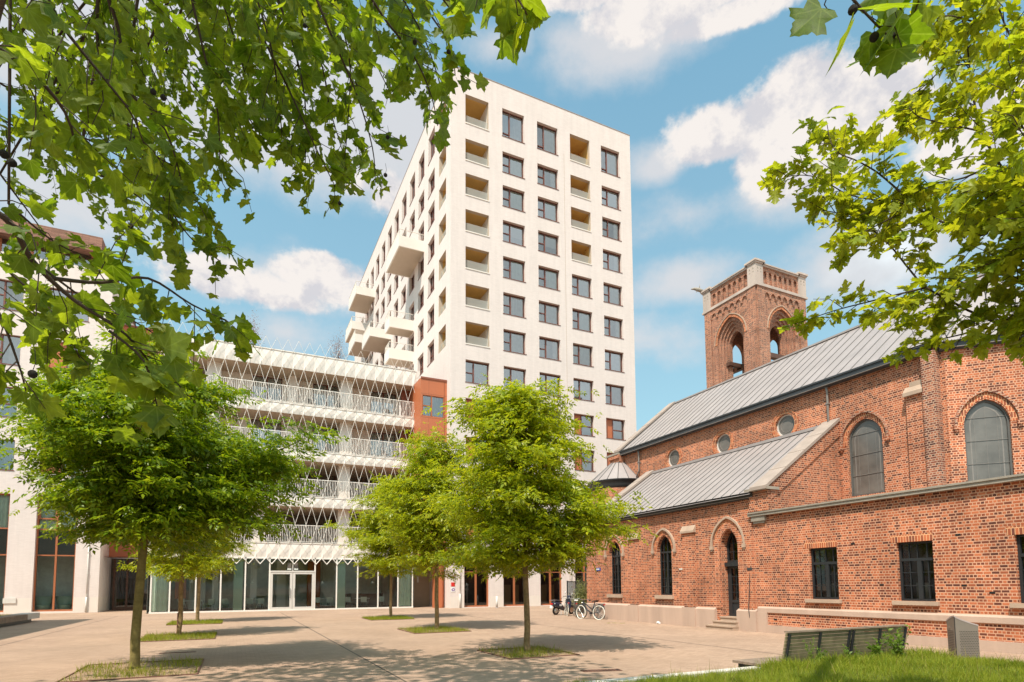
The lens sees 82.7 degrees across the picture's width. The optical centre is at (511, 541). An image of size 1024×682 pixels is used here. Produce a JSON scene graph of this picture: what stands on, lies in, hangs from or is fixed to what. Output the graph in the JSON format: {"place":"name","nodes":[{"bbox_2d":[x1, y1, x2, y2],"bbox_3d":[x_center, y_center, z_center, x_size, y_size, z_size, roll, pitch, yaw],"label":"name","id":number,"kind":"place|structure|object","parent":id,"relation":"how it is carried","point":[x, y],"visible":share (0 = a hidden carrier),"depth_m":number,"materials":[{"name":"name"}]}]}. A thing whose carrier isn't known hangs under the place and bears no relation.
{"place":"outdoors","nodes":[
{"label":"outdoors","id":0,"kind":"place"},
{"bbox_2d":[0,219,137,613],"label":"corner building","id":1,"kind":"structure","parent":0,"point":[32,565],"depth_m":40.69,"materials":[{"name":"white paint"}]},
{"bbox_2d":[0,494,9,611],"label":"tall window","id":2,"kind":"structure","parent":1,"relation":"in","point":[4,500],"depth_m":39.76,"materials":[{"name":"grey glass"}]},
{"bbox_2d":[0,440,14,470],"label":"window","id":3,"kind":"structure","parent":1,"relation":"in","point":[7,458],"depth_m":39.89,"materials":[{"name":"grey glass"}]},
{"bbox_2d":[0,387,16,417],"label":"shutter window","id":4,"kind":"structure","parent":1,"relation":"in","point":[11,410],"depth_m":40.06,"materials":[{"name":"grey glass"}]},
{"bbox_2d":[0,334,20,365],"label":"window","id":5,"kind":"structure","parent":1,"relation":"in","point":[8,358],"depth_m":40.48,"materials":[{"name":"grey glass"}]},
{"bbox_2d":[0,280,23,310],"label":"window","id":6,"kind":"structure","parent":1,"relation":"in","point":[3,283],"depth_m":40.80,"materials":[{"name":"grey glass"}]},
{"bbox_2d":[35,596,52,609],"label":"tub chair","id":7,"kind":"object","parent":1,"relation":"in","point":[43,602],"visible":0.78,"depth_m":40.85,"materials":[{"name":"fabric"}]},
{"bbox_2d":[32,497,76,611],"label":"tall window","id":8,"kind":"structure","parent":1,"relation":"in","point":[54,572],"depth_m":41.31,"materials":[{"name":"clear glass"}]},
{"bbox_2d":[55,596,72,608],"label":"tub chair","id":9,"kind":"object","parent":1,"relation":"in","point":[63,602],"visible":0.8,"depth_m":41.37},
{"bbox_2d":[46,342,84,369],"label":"shutter window","id":10,"kind":"structure","parent":1,"relation":"in","point":[65,346],"depth_m":41.44,"materials":[{"name":"orange glass"}]},
{"bbox_2d":[50,288,88,321],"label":"window","id":11,"kind":"structure","parent":1,"relation":"in","point":[86,319],"depth_m":42.53,"materials":[{"name":"grey glass"}]},
{"bbox_2d":[56,653,203,681],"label":"grass","id":12,"kind":"structure","parent":0,"point":[137,671],"depth_m":11.90,"materials":[{"name":"green plant"}]},
{"bbox_2d":[0,325,349,668],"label":"young tree","id":13,"kind":"object","parent":12,"relation":"on","point":[118,490],"visible":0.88,"depth_m":11.84,"materials":[{"name":"green plant"}]},
{"bbox_2d":[140,630,216,641],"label":"grass","id":14,"kind":"structure","parent":0,"point":[154,637],"depth_m":19.49,"materials":[{"name":"green plant"}]},
{"bbox_2d":[99,457,253,634],"bbox_3d":[-11.547,-0.223,20.881,4.741,7.214,5.858,-1,-4,8],"label":"young tree","id":15,"kind":"object","parent":14,"relation":"on","point":[175,565],"visible":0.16,"depth_m":20.14,"materials":[{"name":"green plant"}]},
{"bbox_2d":[166,618,222,624],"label":"grass","id":16,"kind":"structure","parent":0,"point":[195,621],"depth_m":27.54,"materials":[{"name":"green plant"}]},
{"bbox_2d":[361,613,413,619],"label":"grass","id":17,"kind":"structure","parent":0,"point":[388,617],"depth_m":30.14,"materials":[{"name":"green plant"}]},
{"bbox_2d":[398,624,470,633],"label":"grass","id":18,"kind":"structure","parent":0,"point":[429,629],"depth_m":21.92,"materials":[{"name":"green plant"}]},
{"bbox_2d":[358,422,492,628],"bbox_3d":[-2.788,-0.560,23.287,5.649,8.163,6.376,-2,-5,23],"label":"young tree","id":19,"kind":"object","parent":18,"relation":"on","point":[431,486],"visible":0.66,"depth_m":22.43,"materials":[{"name":"green plant"}]},
{"bbox_2d":[345,67,636,607],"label":"apartment tower","id":20,"kind":"structure","parent":0,"point":[502,250],"depth_m":50.66,"materials":[{"name":"white concrete"}]},
{"bbox_2d":[427,343,433,366],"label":"window","id":21,"kind":"structure","parent":20,"relation":"in","point":[432,346],"depth_m":50.98,"materials":[{"name":"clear glass"}]},
{"bbox_2d":[427,308,433,332],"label":"window","id":22,"kind":"structure","parent":20,"relation":"in","point":[432,312],"depth_m":51.25,"materials":[{"name":"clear glass"}]},
{"bbox_2d":[422,395,443,417],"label":"window","id":23,"kind":"structure","parent":20,"relation":"in","point":[434,402],"depth_m":45.92,"materials":[{"name":"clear glass"}]},
{"bbox_2d":[465,361,488,385],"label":"window","id":24,"kind":"structure","parent":20,"relation":"in","point":[474,370],"depth_m":47.32,"materials":[{"name":"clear glass"}]},
{"bbox_2d":[502,153,524,178],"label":"window","id":25,"kind":"structure","parent":20,"relation":"in","point":[513,166],"depth_m":50.12,"materials":[{"name":"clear glass"}]},
{"bbox_2d":[502,111,524,143],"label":"window","id":26,"kind":"structure","parent":20,"relation":"in","point":[512,125],"depth_m":50.22,"materials":[{"name":"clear glass"}]},
{"bbox_2d":[503,294,524,317],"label":"window","id":27,"kind":"structure","parent":20,"relation":"in","point":[512,305],"depth_m":49.00,"materials":[{"name":"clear glass"}]},
{"bbox_2d":[502,187,525,212],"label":"window","id":28,"kind":"structure","parent":20,"relation":"in","point":[512,199],"depth_m":49.92,"materials":[{"name":"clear glass"}]},
{"bbox_2d":[504,367,524,386],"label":"window","id":29,"kind":"structure","parent":20,"relation":"in","point":[514,374],"depth_m":48.55,"materials":[{"name":"clear glass"}]},
{"bbox_2d":[503,258,525,282],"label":"window","id":30,"kind":"structure","parent":20,"relation":"in","point":[514,270],"depth_m":49.46,"materials":[{"name":"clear glass"}]},
{"bbox_2d":[503,222,525,246],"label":"window","id":31,"kind":"structure","parent":20,"relation":"in","point":[513,234],"depth_m":49.66,"materials":[{"name":"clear glass"}]},
{"bbox_2d":[503,330,526,354],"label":"window","id":32,"kind":"structure","parent":20,"relation":"in","point":[514,342],"depth_m":48.97,"materials":[{"name":"clear glass"}]},
{"bbox_2d":[537,165,557,189],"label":"window","id":33,"kind":"structure","parent":20,"relation":"in","point":[546,177],"depth_m":51.70,"materials":[{"name":"clear glass"}]},
{"bbox_2d":[537,124,558,155],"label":"window","id":34,"kind":"structure","parent":20,"relation":"in","point":[546,137],"depth_m":51.83,"materials":[{"name":"clear glass"}]},
{"bbox_2d":[538,232,558,255],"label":"window","id":35,"kind":"structure","parent":20,"relation":"in","point":[546,243],"depth_m":51.11,"materials":[{"name":"clear glass"}]},
{"bbox_2d":[538,198,558,222],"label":"window","id":36,"kind":"structure","parent":20,"relation":"in","point":[546,209],"depth_m":51.33,"materials":[{"name":"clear glass"}]},
{"bbox_2d":[538,267,559,290],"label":"window","id":37,"kind":"structure","parent":20,"relation":"in","point":[548,278],"depth_m":50.85,"materials":[{"name":"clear glass"}]},
{"bbox_2d":[539,337,560,360],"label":"window","id":38,"kind":"structure","parent":20,"relation":"in","point":[548,349],"depth_m":50.63,"materials":[{"name":"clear glass"}]},
{"bbox_2d":[539,302,560,325],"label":"window","id":39,"kind":"structure","parent":20,"relation":"in","point":[548,313],"depth_m":50.45,"materials":[{"name":"clear glass"}]},
{"bbox_2d":[540,373,560,396],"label":"window","id":40,"kind":"structure","parent":20,"relation":"in","point":[545,377],"depth_m":49.95,"materials":[{"name":"clear glass"}]},
{"bbox_2d":[572,309,592,332],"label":"window","id":41,"kind":"structure","parent":20,"relation":"in","point":[581,320],"depth_m":52.10,"materials":[{"name":"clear glass"}]},
{"bbox_2d":[572,276,592,298],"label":"window","id":42,"kind":"structure","parent":20,"relation":"in","point":[580,286],"depth_m":52.29,"materials":[{"name":"clear glass"}]},
{"bbox_2d":[573,344,592,366],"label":"window","id":43,"kind":"structure","parent":20,"relation":"in","point":[581,354],"depth_m":51.65,"materials":[{"name":"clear glass"}]},
{"bbox_2d":[573,379,594,401],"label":"window","id":44,"kind":"structure","parent":20,"relation":"in","point":[580,385],"depth_m":52.25,"materials":[{"name":"clear glass"}]},
{"bbox_2d":[574,414,594,436],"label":"shutter window","id":45,"kind":"structure","parent":20,"relation":"in","point":[585,431],"depth_m":51.26,"materials":[{"name":"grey glass"}]},
{"bbox_2d":[574,450,595,471],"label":"shutter window","id":46,"kind":"structure","parent":20,"relation":"in","point":[589,467],"depth_m":51.49,"materials":[{"name":"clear glass"}]},
{"bbox_2d":[601,148,619,177],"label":"window","id":47,"kind":"structure","parent":20,"relation":"in","point":[609,160],"depth_m":54.69,"materials":[{"name":"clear glass"}]},
{"bbox_2d":[602,188,620,210],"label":"window","id":48,"kind":"structure","parent":20,"relation":"in","point":[610,198],"depth_m":54.41,"materials":[{"name":"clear glass"}]},
{"bbox_2d":[603,251,620,272],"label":"window","id":49,"kind":"structure","parent":20,"relation":"in","point":[611,261],"depth_m":54.10,"materials":[{"name":"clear glass"}]},
{"bbox_2d":[602,218,621,241],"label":"window","id":50,"kind":"structure","parent":20,"relation":"in","point":[610,229],"depth_m":54.34,"materials":[{"name":"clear glass"}]},
{"bbox_2d":[603,284,621,305],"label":"window","id":51,"kind":"structure","parent":20,"relation":"in","point":[612,294],"depth_m":53.57,"materials":[{"name":"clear glass"}]},
{"bbox_2d":[604,317,622,338],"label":"window","id":52,"kind":"structure","parent":20,"relation":"in","point":[612,327],"depth_m":53.67,"materials":[{"name":"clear glass"}]},
{"bbox_2d":[605,384,624,406],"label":"window","id":53,"kind":"structure","parent":20,"relation":"in","point":[614,394],"depth_m":53.01,"materials":[{"name":"clear glass"}]},
{"bbox_2d":[605,351,624,372],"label":"window","id":54,"kind":"structure","parent":20,"relation":"in","point":[613,361],"depth_m":53.07,"materials":[{"name":"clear glass"}]},
{"bbox_2d":[606,419,625,440],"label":"shutter window","id":55,"kind":"structure","parent":20,"relation":"in","point":[614,428],"depth_m":52.59,"materials":[{"name":"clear glass"}]},
{"bbox_2d":[0,605,1023,681],"bbox_3d":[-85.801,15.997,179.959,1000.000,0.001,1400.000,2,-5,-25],"label":"ground","id":56,"kind":"structure","parent":0,"point":[264,646],"depth_m":16.47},
{"bbox_2d":[0,612,39,626],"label":"long bench","id":57,"kind":"object","parent":56,"relation":"on","point":[15,619],"visible":0.98,"depth_m":27.64,"materials":[{"name":"grey concrete"}]},
{"bbox_2d":[166,622,222,625],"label":"tree pit soil","id":58,"kind":"object","parent":56,"relation":"on","point":[199,624],"visible":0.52,"depth_m":26.77,"materials":[{"name":"brown soil"}]},
{"bbox_2d":[153,530,253,620],"bbox_3d":[-15.284,0.313,29.008,4.970,7.457,4.918,2,-5,-25],"label":"young tree","id":59,"kind":"object","parent":58,"relation":"on","point":[199,588],"visible":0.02,"depth_m":28.68,"materials":[{"name":"green plant"}]},
{"bbox_2d":[104,320,419,613],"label":"building","id":60,"kind":"structure","parent":56,"relation":"on","point":[365,395],"depth_m":44.98,"materials":[{"name":"white paint"}]},
{"bbox_2d":[109,558,147,609],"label":"entrance door","id":61,"kind":"structure","parent":60,"relation":"in","point":[122,583],"depth_m":45.23,"materials":[{"name":"brown glass"}]},
{"bbox_2d":[251,419,281,446],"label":"balcony door","id":62,"kind":"structure","parent":60,"relation":"in","point":[257,422],"depth_m":44.53,"materials":[{"name":"grey glass"}]},
{"bbox_2d":[252,375,282,401],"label":"balcony door","id":63,"kind":"structure","parent":60,"relation":"in","point":[257,378],"depth_m":44.85,"materials":[{"name":"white glass"}]},
{"bbox_2d":[269,563,314,609],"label":"double door","id":64,"kind":"structure","parent":60,"relation":"in","point":[292,573],"depth_m":42.03,"materials":[{"name":"white glass"}]},
{"bbox_2d":[312,426,336,452],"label":"balcony door","id":65,"kind":"structure","parent":60,"relation":"in","point":[323,444],"depth_m":46.40,"materials":[{"name":"white glass"}]},
{"bbox_2d":[313,383,337,407],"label":"balcony door","id":66,"kind":"structure","parent":60,"relation":"in","point":[315,386],"depth_m":46.68,"materials":[{"name":"white glass"}]},
{"bbox_2d":[327,330,349,359],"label":"roof shrub","id":67,"kind":"object","parent":60,"relation":"on","point":[335,352],"visible":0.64,"depth_m":49.14,"materials":[{"name":"plant"}]},
{"bbox_2d":[370,391,395,414],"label":"balcony door","id":68,"kind":"structure","parent":60,"relation":"in","point":[374,394],"depth_m":48.63,"materials":[{"name":"white glass"}]},
{"bbox_2d":[370,431,395,457],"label":"balcony door","id":69,"kind":"structure","parent":60,"relation":"in","point":[374,436],"depth_m":48.42,"materials":[{"name":"white glass"}]},
{"bbox_2d":[319,473,440,617],"bbox_3d":[-6.534,0.256,30.982,6.132,7.720,5.525,-3,-5,30],"label":"young tree","id":70,"kind":"object","parent":56,"relation":"on","point":[374,561],"visible":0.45,"depth_m":30.43,"materials":[{"name":"green plant"}]},
{"bbox_2d":[0,609,781,681],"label":"paving joint","id":71,"kind":"object","parent":56,"relation":"on","point":[375,664],"visible":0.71,"depth_m":17.40,"materials":[{"name":"grey concrete"}]},
{"bbox_2d":[0,0,942,446],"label":"plane tree","id":72,"kind":"object","parent":56,"relation":"on","point":[106,88],"visible":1,"depth_m":4.30,"materials":[{"name":"green plant"}]},
{"bbox_2d":[477,642,579,659],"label":"grass","id":73,"kind":"structure","parent":56,"relation":"on","point":[519,652],"depth_m":14.52,"materials":[{"name":"green plant"}]},
{"bbox_2d":[392,373,658,651],"bbox_3d":[0.157,-0.683,15.243,6.463,7.149,6.201,2,-5,-25],"label":"young tree","id":74,"kind":"object","parent":73,"relation":"on","point":[510,451],"visible":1,"depth_m":14.48,"materials":[{"name":"green plant"}]},
{"bbox_2d":[550,592,574,614],"bbox_3d":[2.945,3.624,33.728,1.984,1.285,0.842,3,-2,-42],"label":"motor scooter","id":75,"kind":"object","parent":56,"relation":"on","point":[557,605],"visible":0.92,"depth_m":33.35,"materials":[{"name":"metal"}]},
{"bbox_2d":[567,581,586,612],"bbox_3d":[5.252,3.494,36.875,4.060,1.970,0.100,2,-5,-25],"label":"metal fence","id":76,"kind":"object","parent":56,"relation":"on","point":[574,584],"visible":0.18,"depth_m":36.24,"materials":[{"name":"metal"}]},
{"bbox_2d":[570,576,586,613],"bbox_3d":[4.121,3.151,34.889,2.001,2.378,1.953,2,-5,-25],"label":"shrub","id":77,"kind":"object","parent":56,"relation":"on","point":[582,594],"visible":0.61,"depth_m":34.69,"materials":[{"name":"green plant"}]},
{"bbox_2d":[576,599,604,619],"bbox_3d":[3.868,3.400,28.933,1.811,1.012,0.614,-4,-9,43],"label":"bicycle","id":78,"kind":"object","parent":56,"relation":"on","point":[593,609],"visible":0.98,"depth_m":28.84,"materials":[{"name":"silver metal"}]},
{"bbox_2d":[584,666,760,681],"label":"lawn kerb","id":79,"kind":"structure","parent":56,"relation":"on","point":[632,679],"depth_m":8.27,"materials":[{"name":"grey concrete"}]},
{"bbox_2d":[732,624,907,666],"bbox_3d":[5.449,1.965,10.100,3.600,0.945,0.756,2,-5,-25],"label":"park bench","id":80,"kind":"object","parent":56,"relation":"on","point":[791,643],"visible":0.47,"depth_m":9.77,"materials":[{"name":"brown wood"}]},
{"bbox_2d":[946,615,979,658],"bbox_3d":[9.864,2.115,12.730,0.469,0.988,0.322,-1,-4,11],"label":"utility box","id":81,"kind":"object","parent":56,"relation":"on","point":[961,633],"visible":0.94,"depth_m":12.59,"materials":[{"name":"metal"}]},
{"bbox_2d":[0,0,1023,430],"label":"sky","id":82,"kind":"structure","parent":0,"point":[707,95],"materials":[{"name":"blue"}]},
{"bbox_2d":[580,669,622,671],"bbox_3d":[1.773,2.569,11.558,0.800,0.009,0.240,0,-4,-11],"label":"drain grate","id":83,"kind":"object","parent":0,"point":[597,670],"visible":1,"depth_m":11.53,"materials":[{"name":"metal"}]},
{"bbox_2d":[691,257,807,387],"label":"bell tower","id":84,"kind":"structure","parent":0,"point":[750,304],"depth_m":39.10,"materials":[{"name":"brick"}]},
{"bbox_2d":[586,273,1023,654],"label":"brick church","id":85,"kind":"structure","parent":0,"point":[847,478],"depth_m":20.49,"materials":[{"name":"brick"}]},
{"bbox_2d":[607,543,622,597],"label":"arched window","id":86,"kind":"structure","parent":85,"relation":"in","point":[616,577],"depth_m":28.76,"materials":[{"name":"black glass"}]},
{"bbox_2d":[654,536,673,598],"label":"arched window","id":87,"kind":"structure","parent":85,"relation":"in","point":[667,561],"depth_m":25.47,"materials":[{"name":"black glass"}]},
{"bbox_2d":[664,446,681,466],"bbox_3d":[8.517,-4.346,30.558,0.190,1.310,1.310,2,-5,-25],"label":"round window","id":88,"kind":"structure","parent":85,"relation":"in","point":[675,457],"depth_m":30.63,"materials":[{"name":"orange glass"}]},
{"bbox_2d":[712,429,733,453],"bbox_3d":[9.998,-4.593,27.451,0.190,1.310,1.310,2,-5,-25],"label":"round window","id":89,"kind":"structure","parent":85,"relation":"in","point":[725,442],"depth_m":27.53,"materials":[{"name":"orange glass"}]},
{"bbox_2d":[729,566,739,615],"bbox_3d":[8.503,1.894,21.970,0.080,1.890,0.680,2,-5,-25],"label":"church door","id":90,"kind":"structure","parent":85,"relation":"in","point":[734,604],"depth_m":22.12,"materials":[{"name":"black wood"}]},
{"bbox_2d":[771,409,797,437],"bbox_3d":[11.469,-4.838,24.363,0.190,1.310,1.310,2,-5,-25],"label":"round window","id":91,"kind":"structure","parent":85,"relation":"in","point":[788,423],"depth_m":24.42,"materials":[{"name":"orange glass"}]},
{"bbox_2d":[804,540,841,602],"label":"annex window","id":92,"kind":"structure","parent":85,"relation":"in","point":[831,567],"depth_m":18.61,"materials":[{"name":"black glass"}]},
{"bbox_2d":[849,419,884,496],"bbox_3d":[12.983,-3.081,21.235,0.100,2.800,1.280,2,-5,-25],"label":"arched window","id":93,"kind":"structure","parent":85,"relation":"in","point":[865,441],"depth_m":21.27,"materials":[{"name":"grey glass"}]},
{"bbox_2d":[890,532,939,605],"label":"annex window","id":94,"kind":"structure","parent":85,"relation":"in","point":[921,572],"depth_m":16.21,"materials":[{"name":"black glass"}]},
{"bbox_2d":[964,400,1012,480],"bbox_3d":[15.027,-3.098,18.419,1.190,2.780,0.100,-2,-5,22],"label":"arched window","id":95,"kind":"structure","parent":85,"relation":"in","point":[986,424],"depth_m":18.41,"materials":[{"name":"grey glass"}]},
{"bbox_2d":[1005,525,1023,607],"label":"annex window","id":96,"kind":"structure","parent":85,"relation":"in","point":[1011,530],"depth_m":13.87,"materials":[{"name":"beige glass"}]},
{"bbox_2d":[651,646,1023,681],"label":"lawn bank","id":97,"kind":"structure","parent":0,"point":[888,676],"depth_m":8.34,"materials":[{"name":"green plant"}]},
{"bbox_2d":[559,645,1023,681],"bbox_3d":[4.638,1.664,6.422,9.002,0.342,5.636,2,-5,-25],"label":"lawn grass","id":98,"kind":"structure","parent":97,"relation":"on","point":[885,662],"depth_m":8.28,"materials":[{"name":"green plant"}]},
{"bbox_2d":[802,637,826,663],"bbox_3d":[4.783,1.761,9.117,0.346,0.495,0.280,0,-4,-10],"label":"weed plant","id":99,"kind":"object","parent":97,"relation":"on","point":[819,653],"visible":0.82,"depth_m":9.12,"materials":[{"name":"green plant"}]},
{"bbox_2d":[842,644,861,659],"bbox_3d":[5.499,1.849,9.403,0.285,0.353,0.376,-3,-5,35],"label":"weed plant","id":100,"kind":"object","parent":97,"relation":"on","point":[846,651],"visible":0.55,"depth_m":9.44,"materials":[{"name":"green plant"}]},
{"bbox_2d":[864,638,883,656],"bbox_3d":[6.111,1.827,9.726,0.384,0.437,0.304,0,-4,-7],"label":"weed plant","id":101,"kind":"object","parent":97,"relation":"on","point":[877,648],"visible":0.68,"depth_m":9.70,"materials":[{"name":"green plant"}]},
{"bbox_2d":[757,0,1023,368],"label":"maple tree","id":102,"kind":"object","parent":97,"relation":"on","point":[997,210],"visible":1,"depth_m":4.60,"materials":[{"name":"green plant"}]},
{"bbox_2d":[882,624,911,655],"bbox_3d":[6.584,1.750,10.077,0.477,0.640,0.600,-1,-4,13],"label":"weed plant","id":103,"kind":"object","parent":97,"relation":"on","point":[895,647],"visible":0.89,"depth_m":9.99,"materials":[{"name":"green plant"}]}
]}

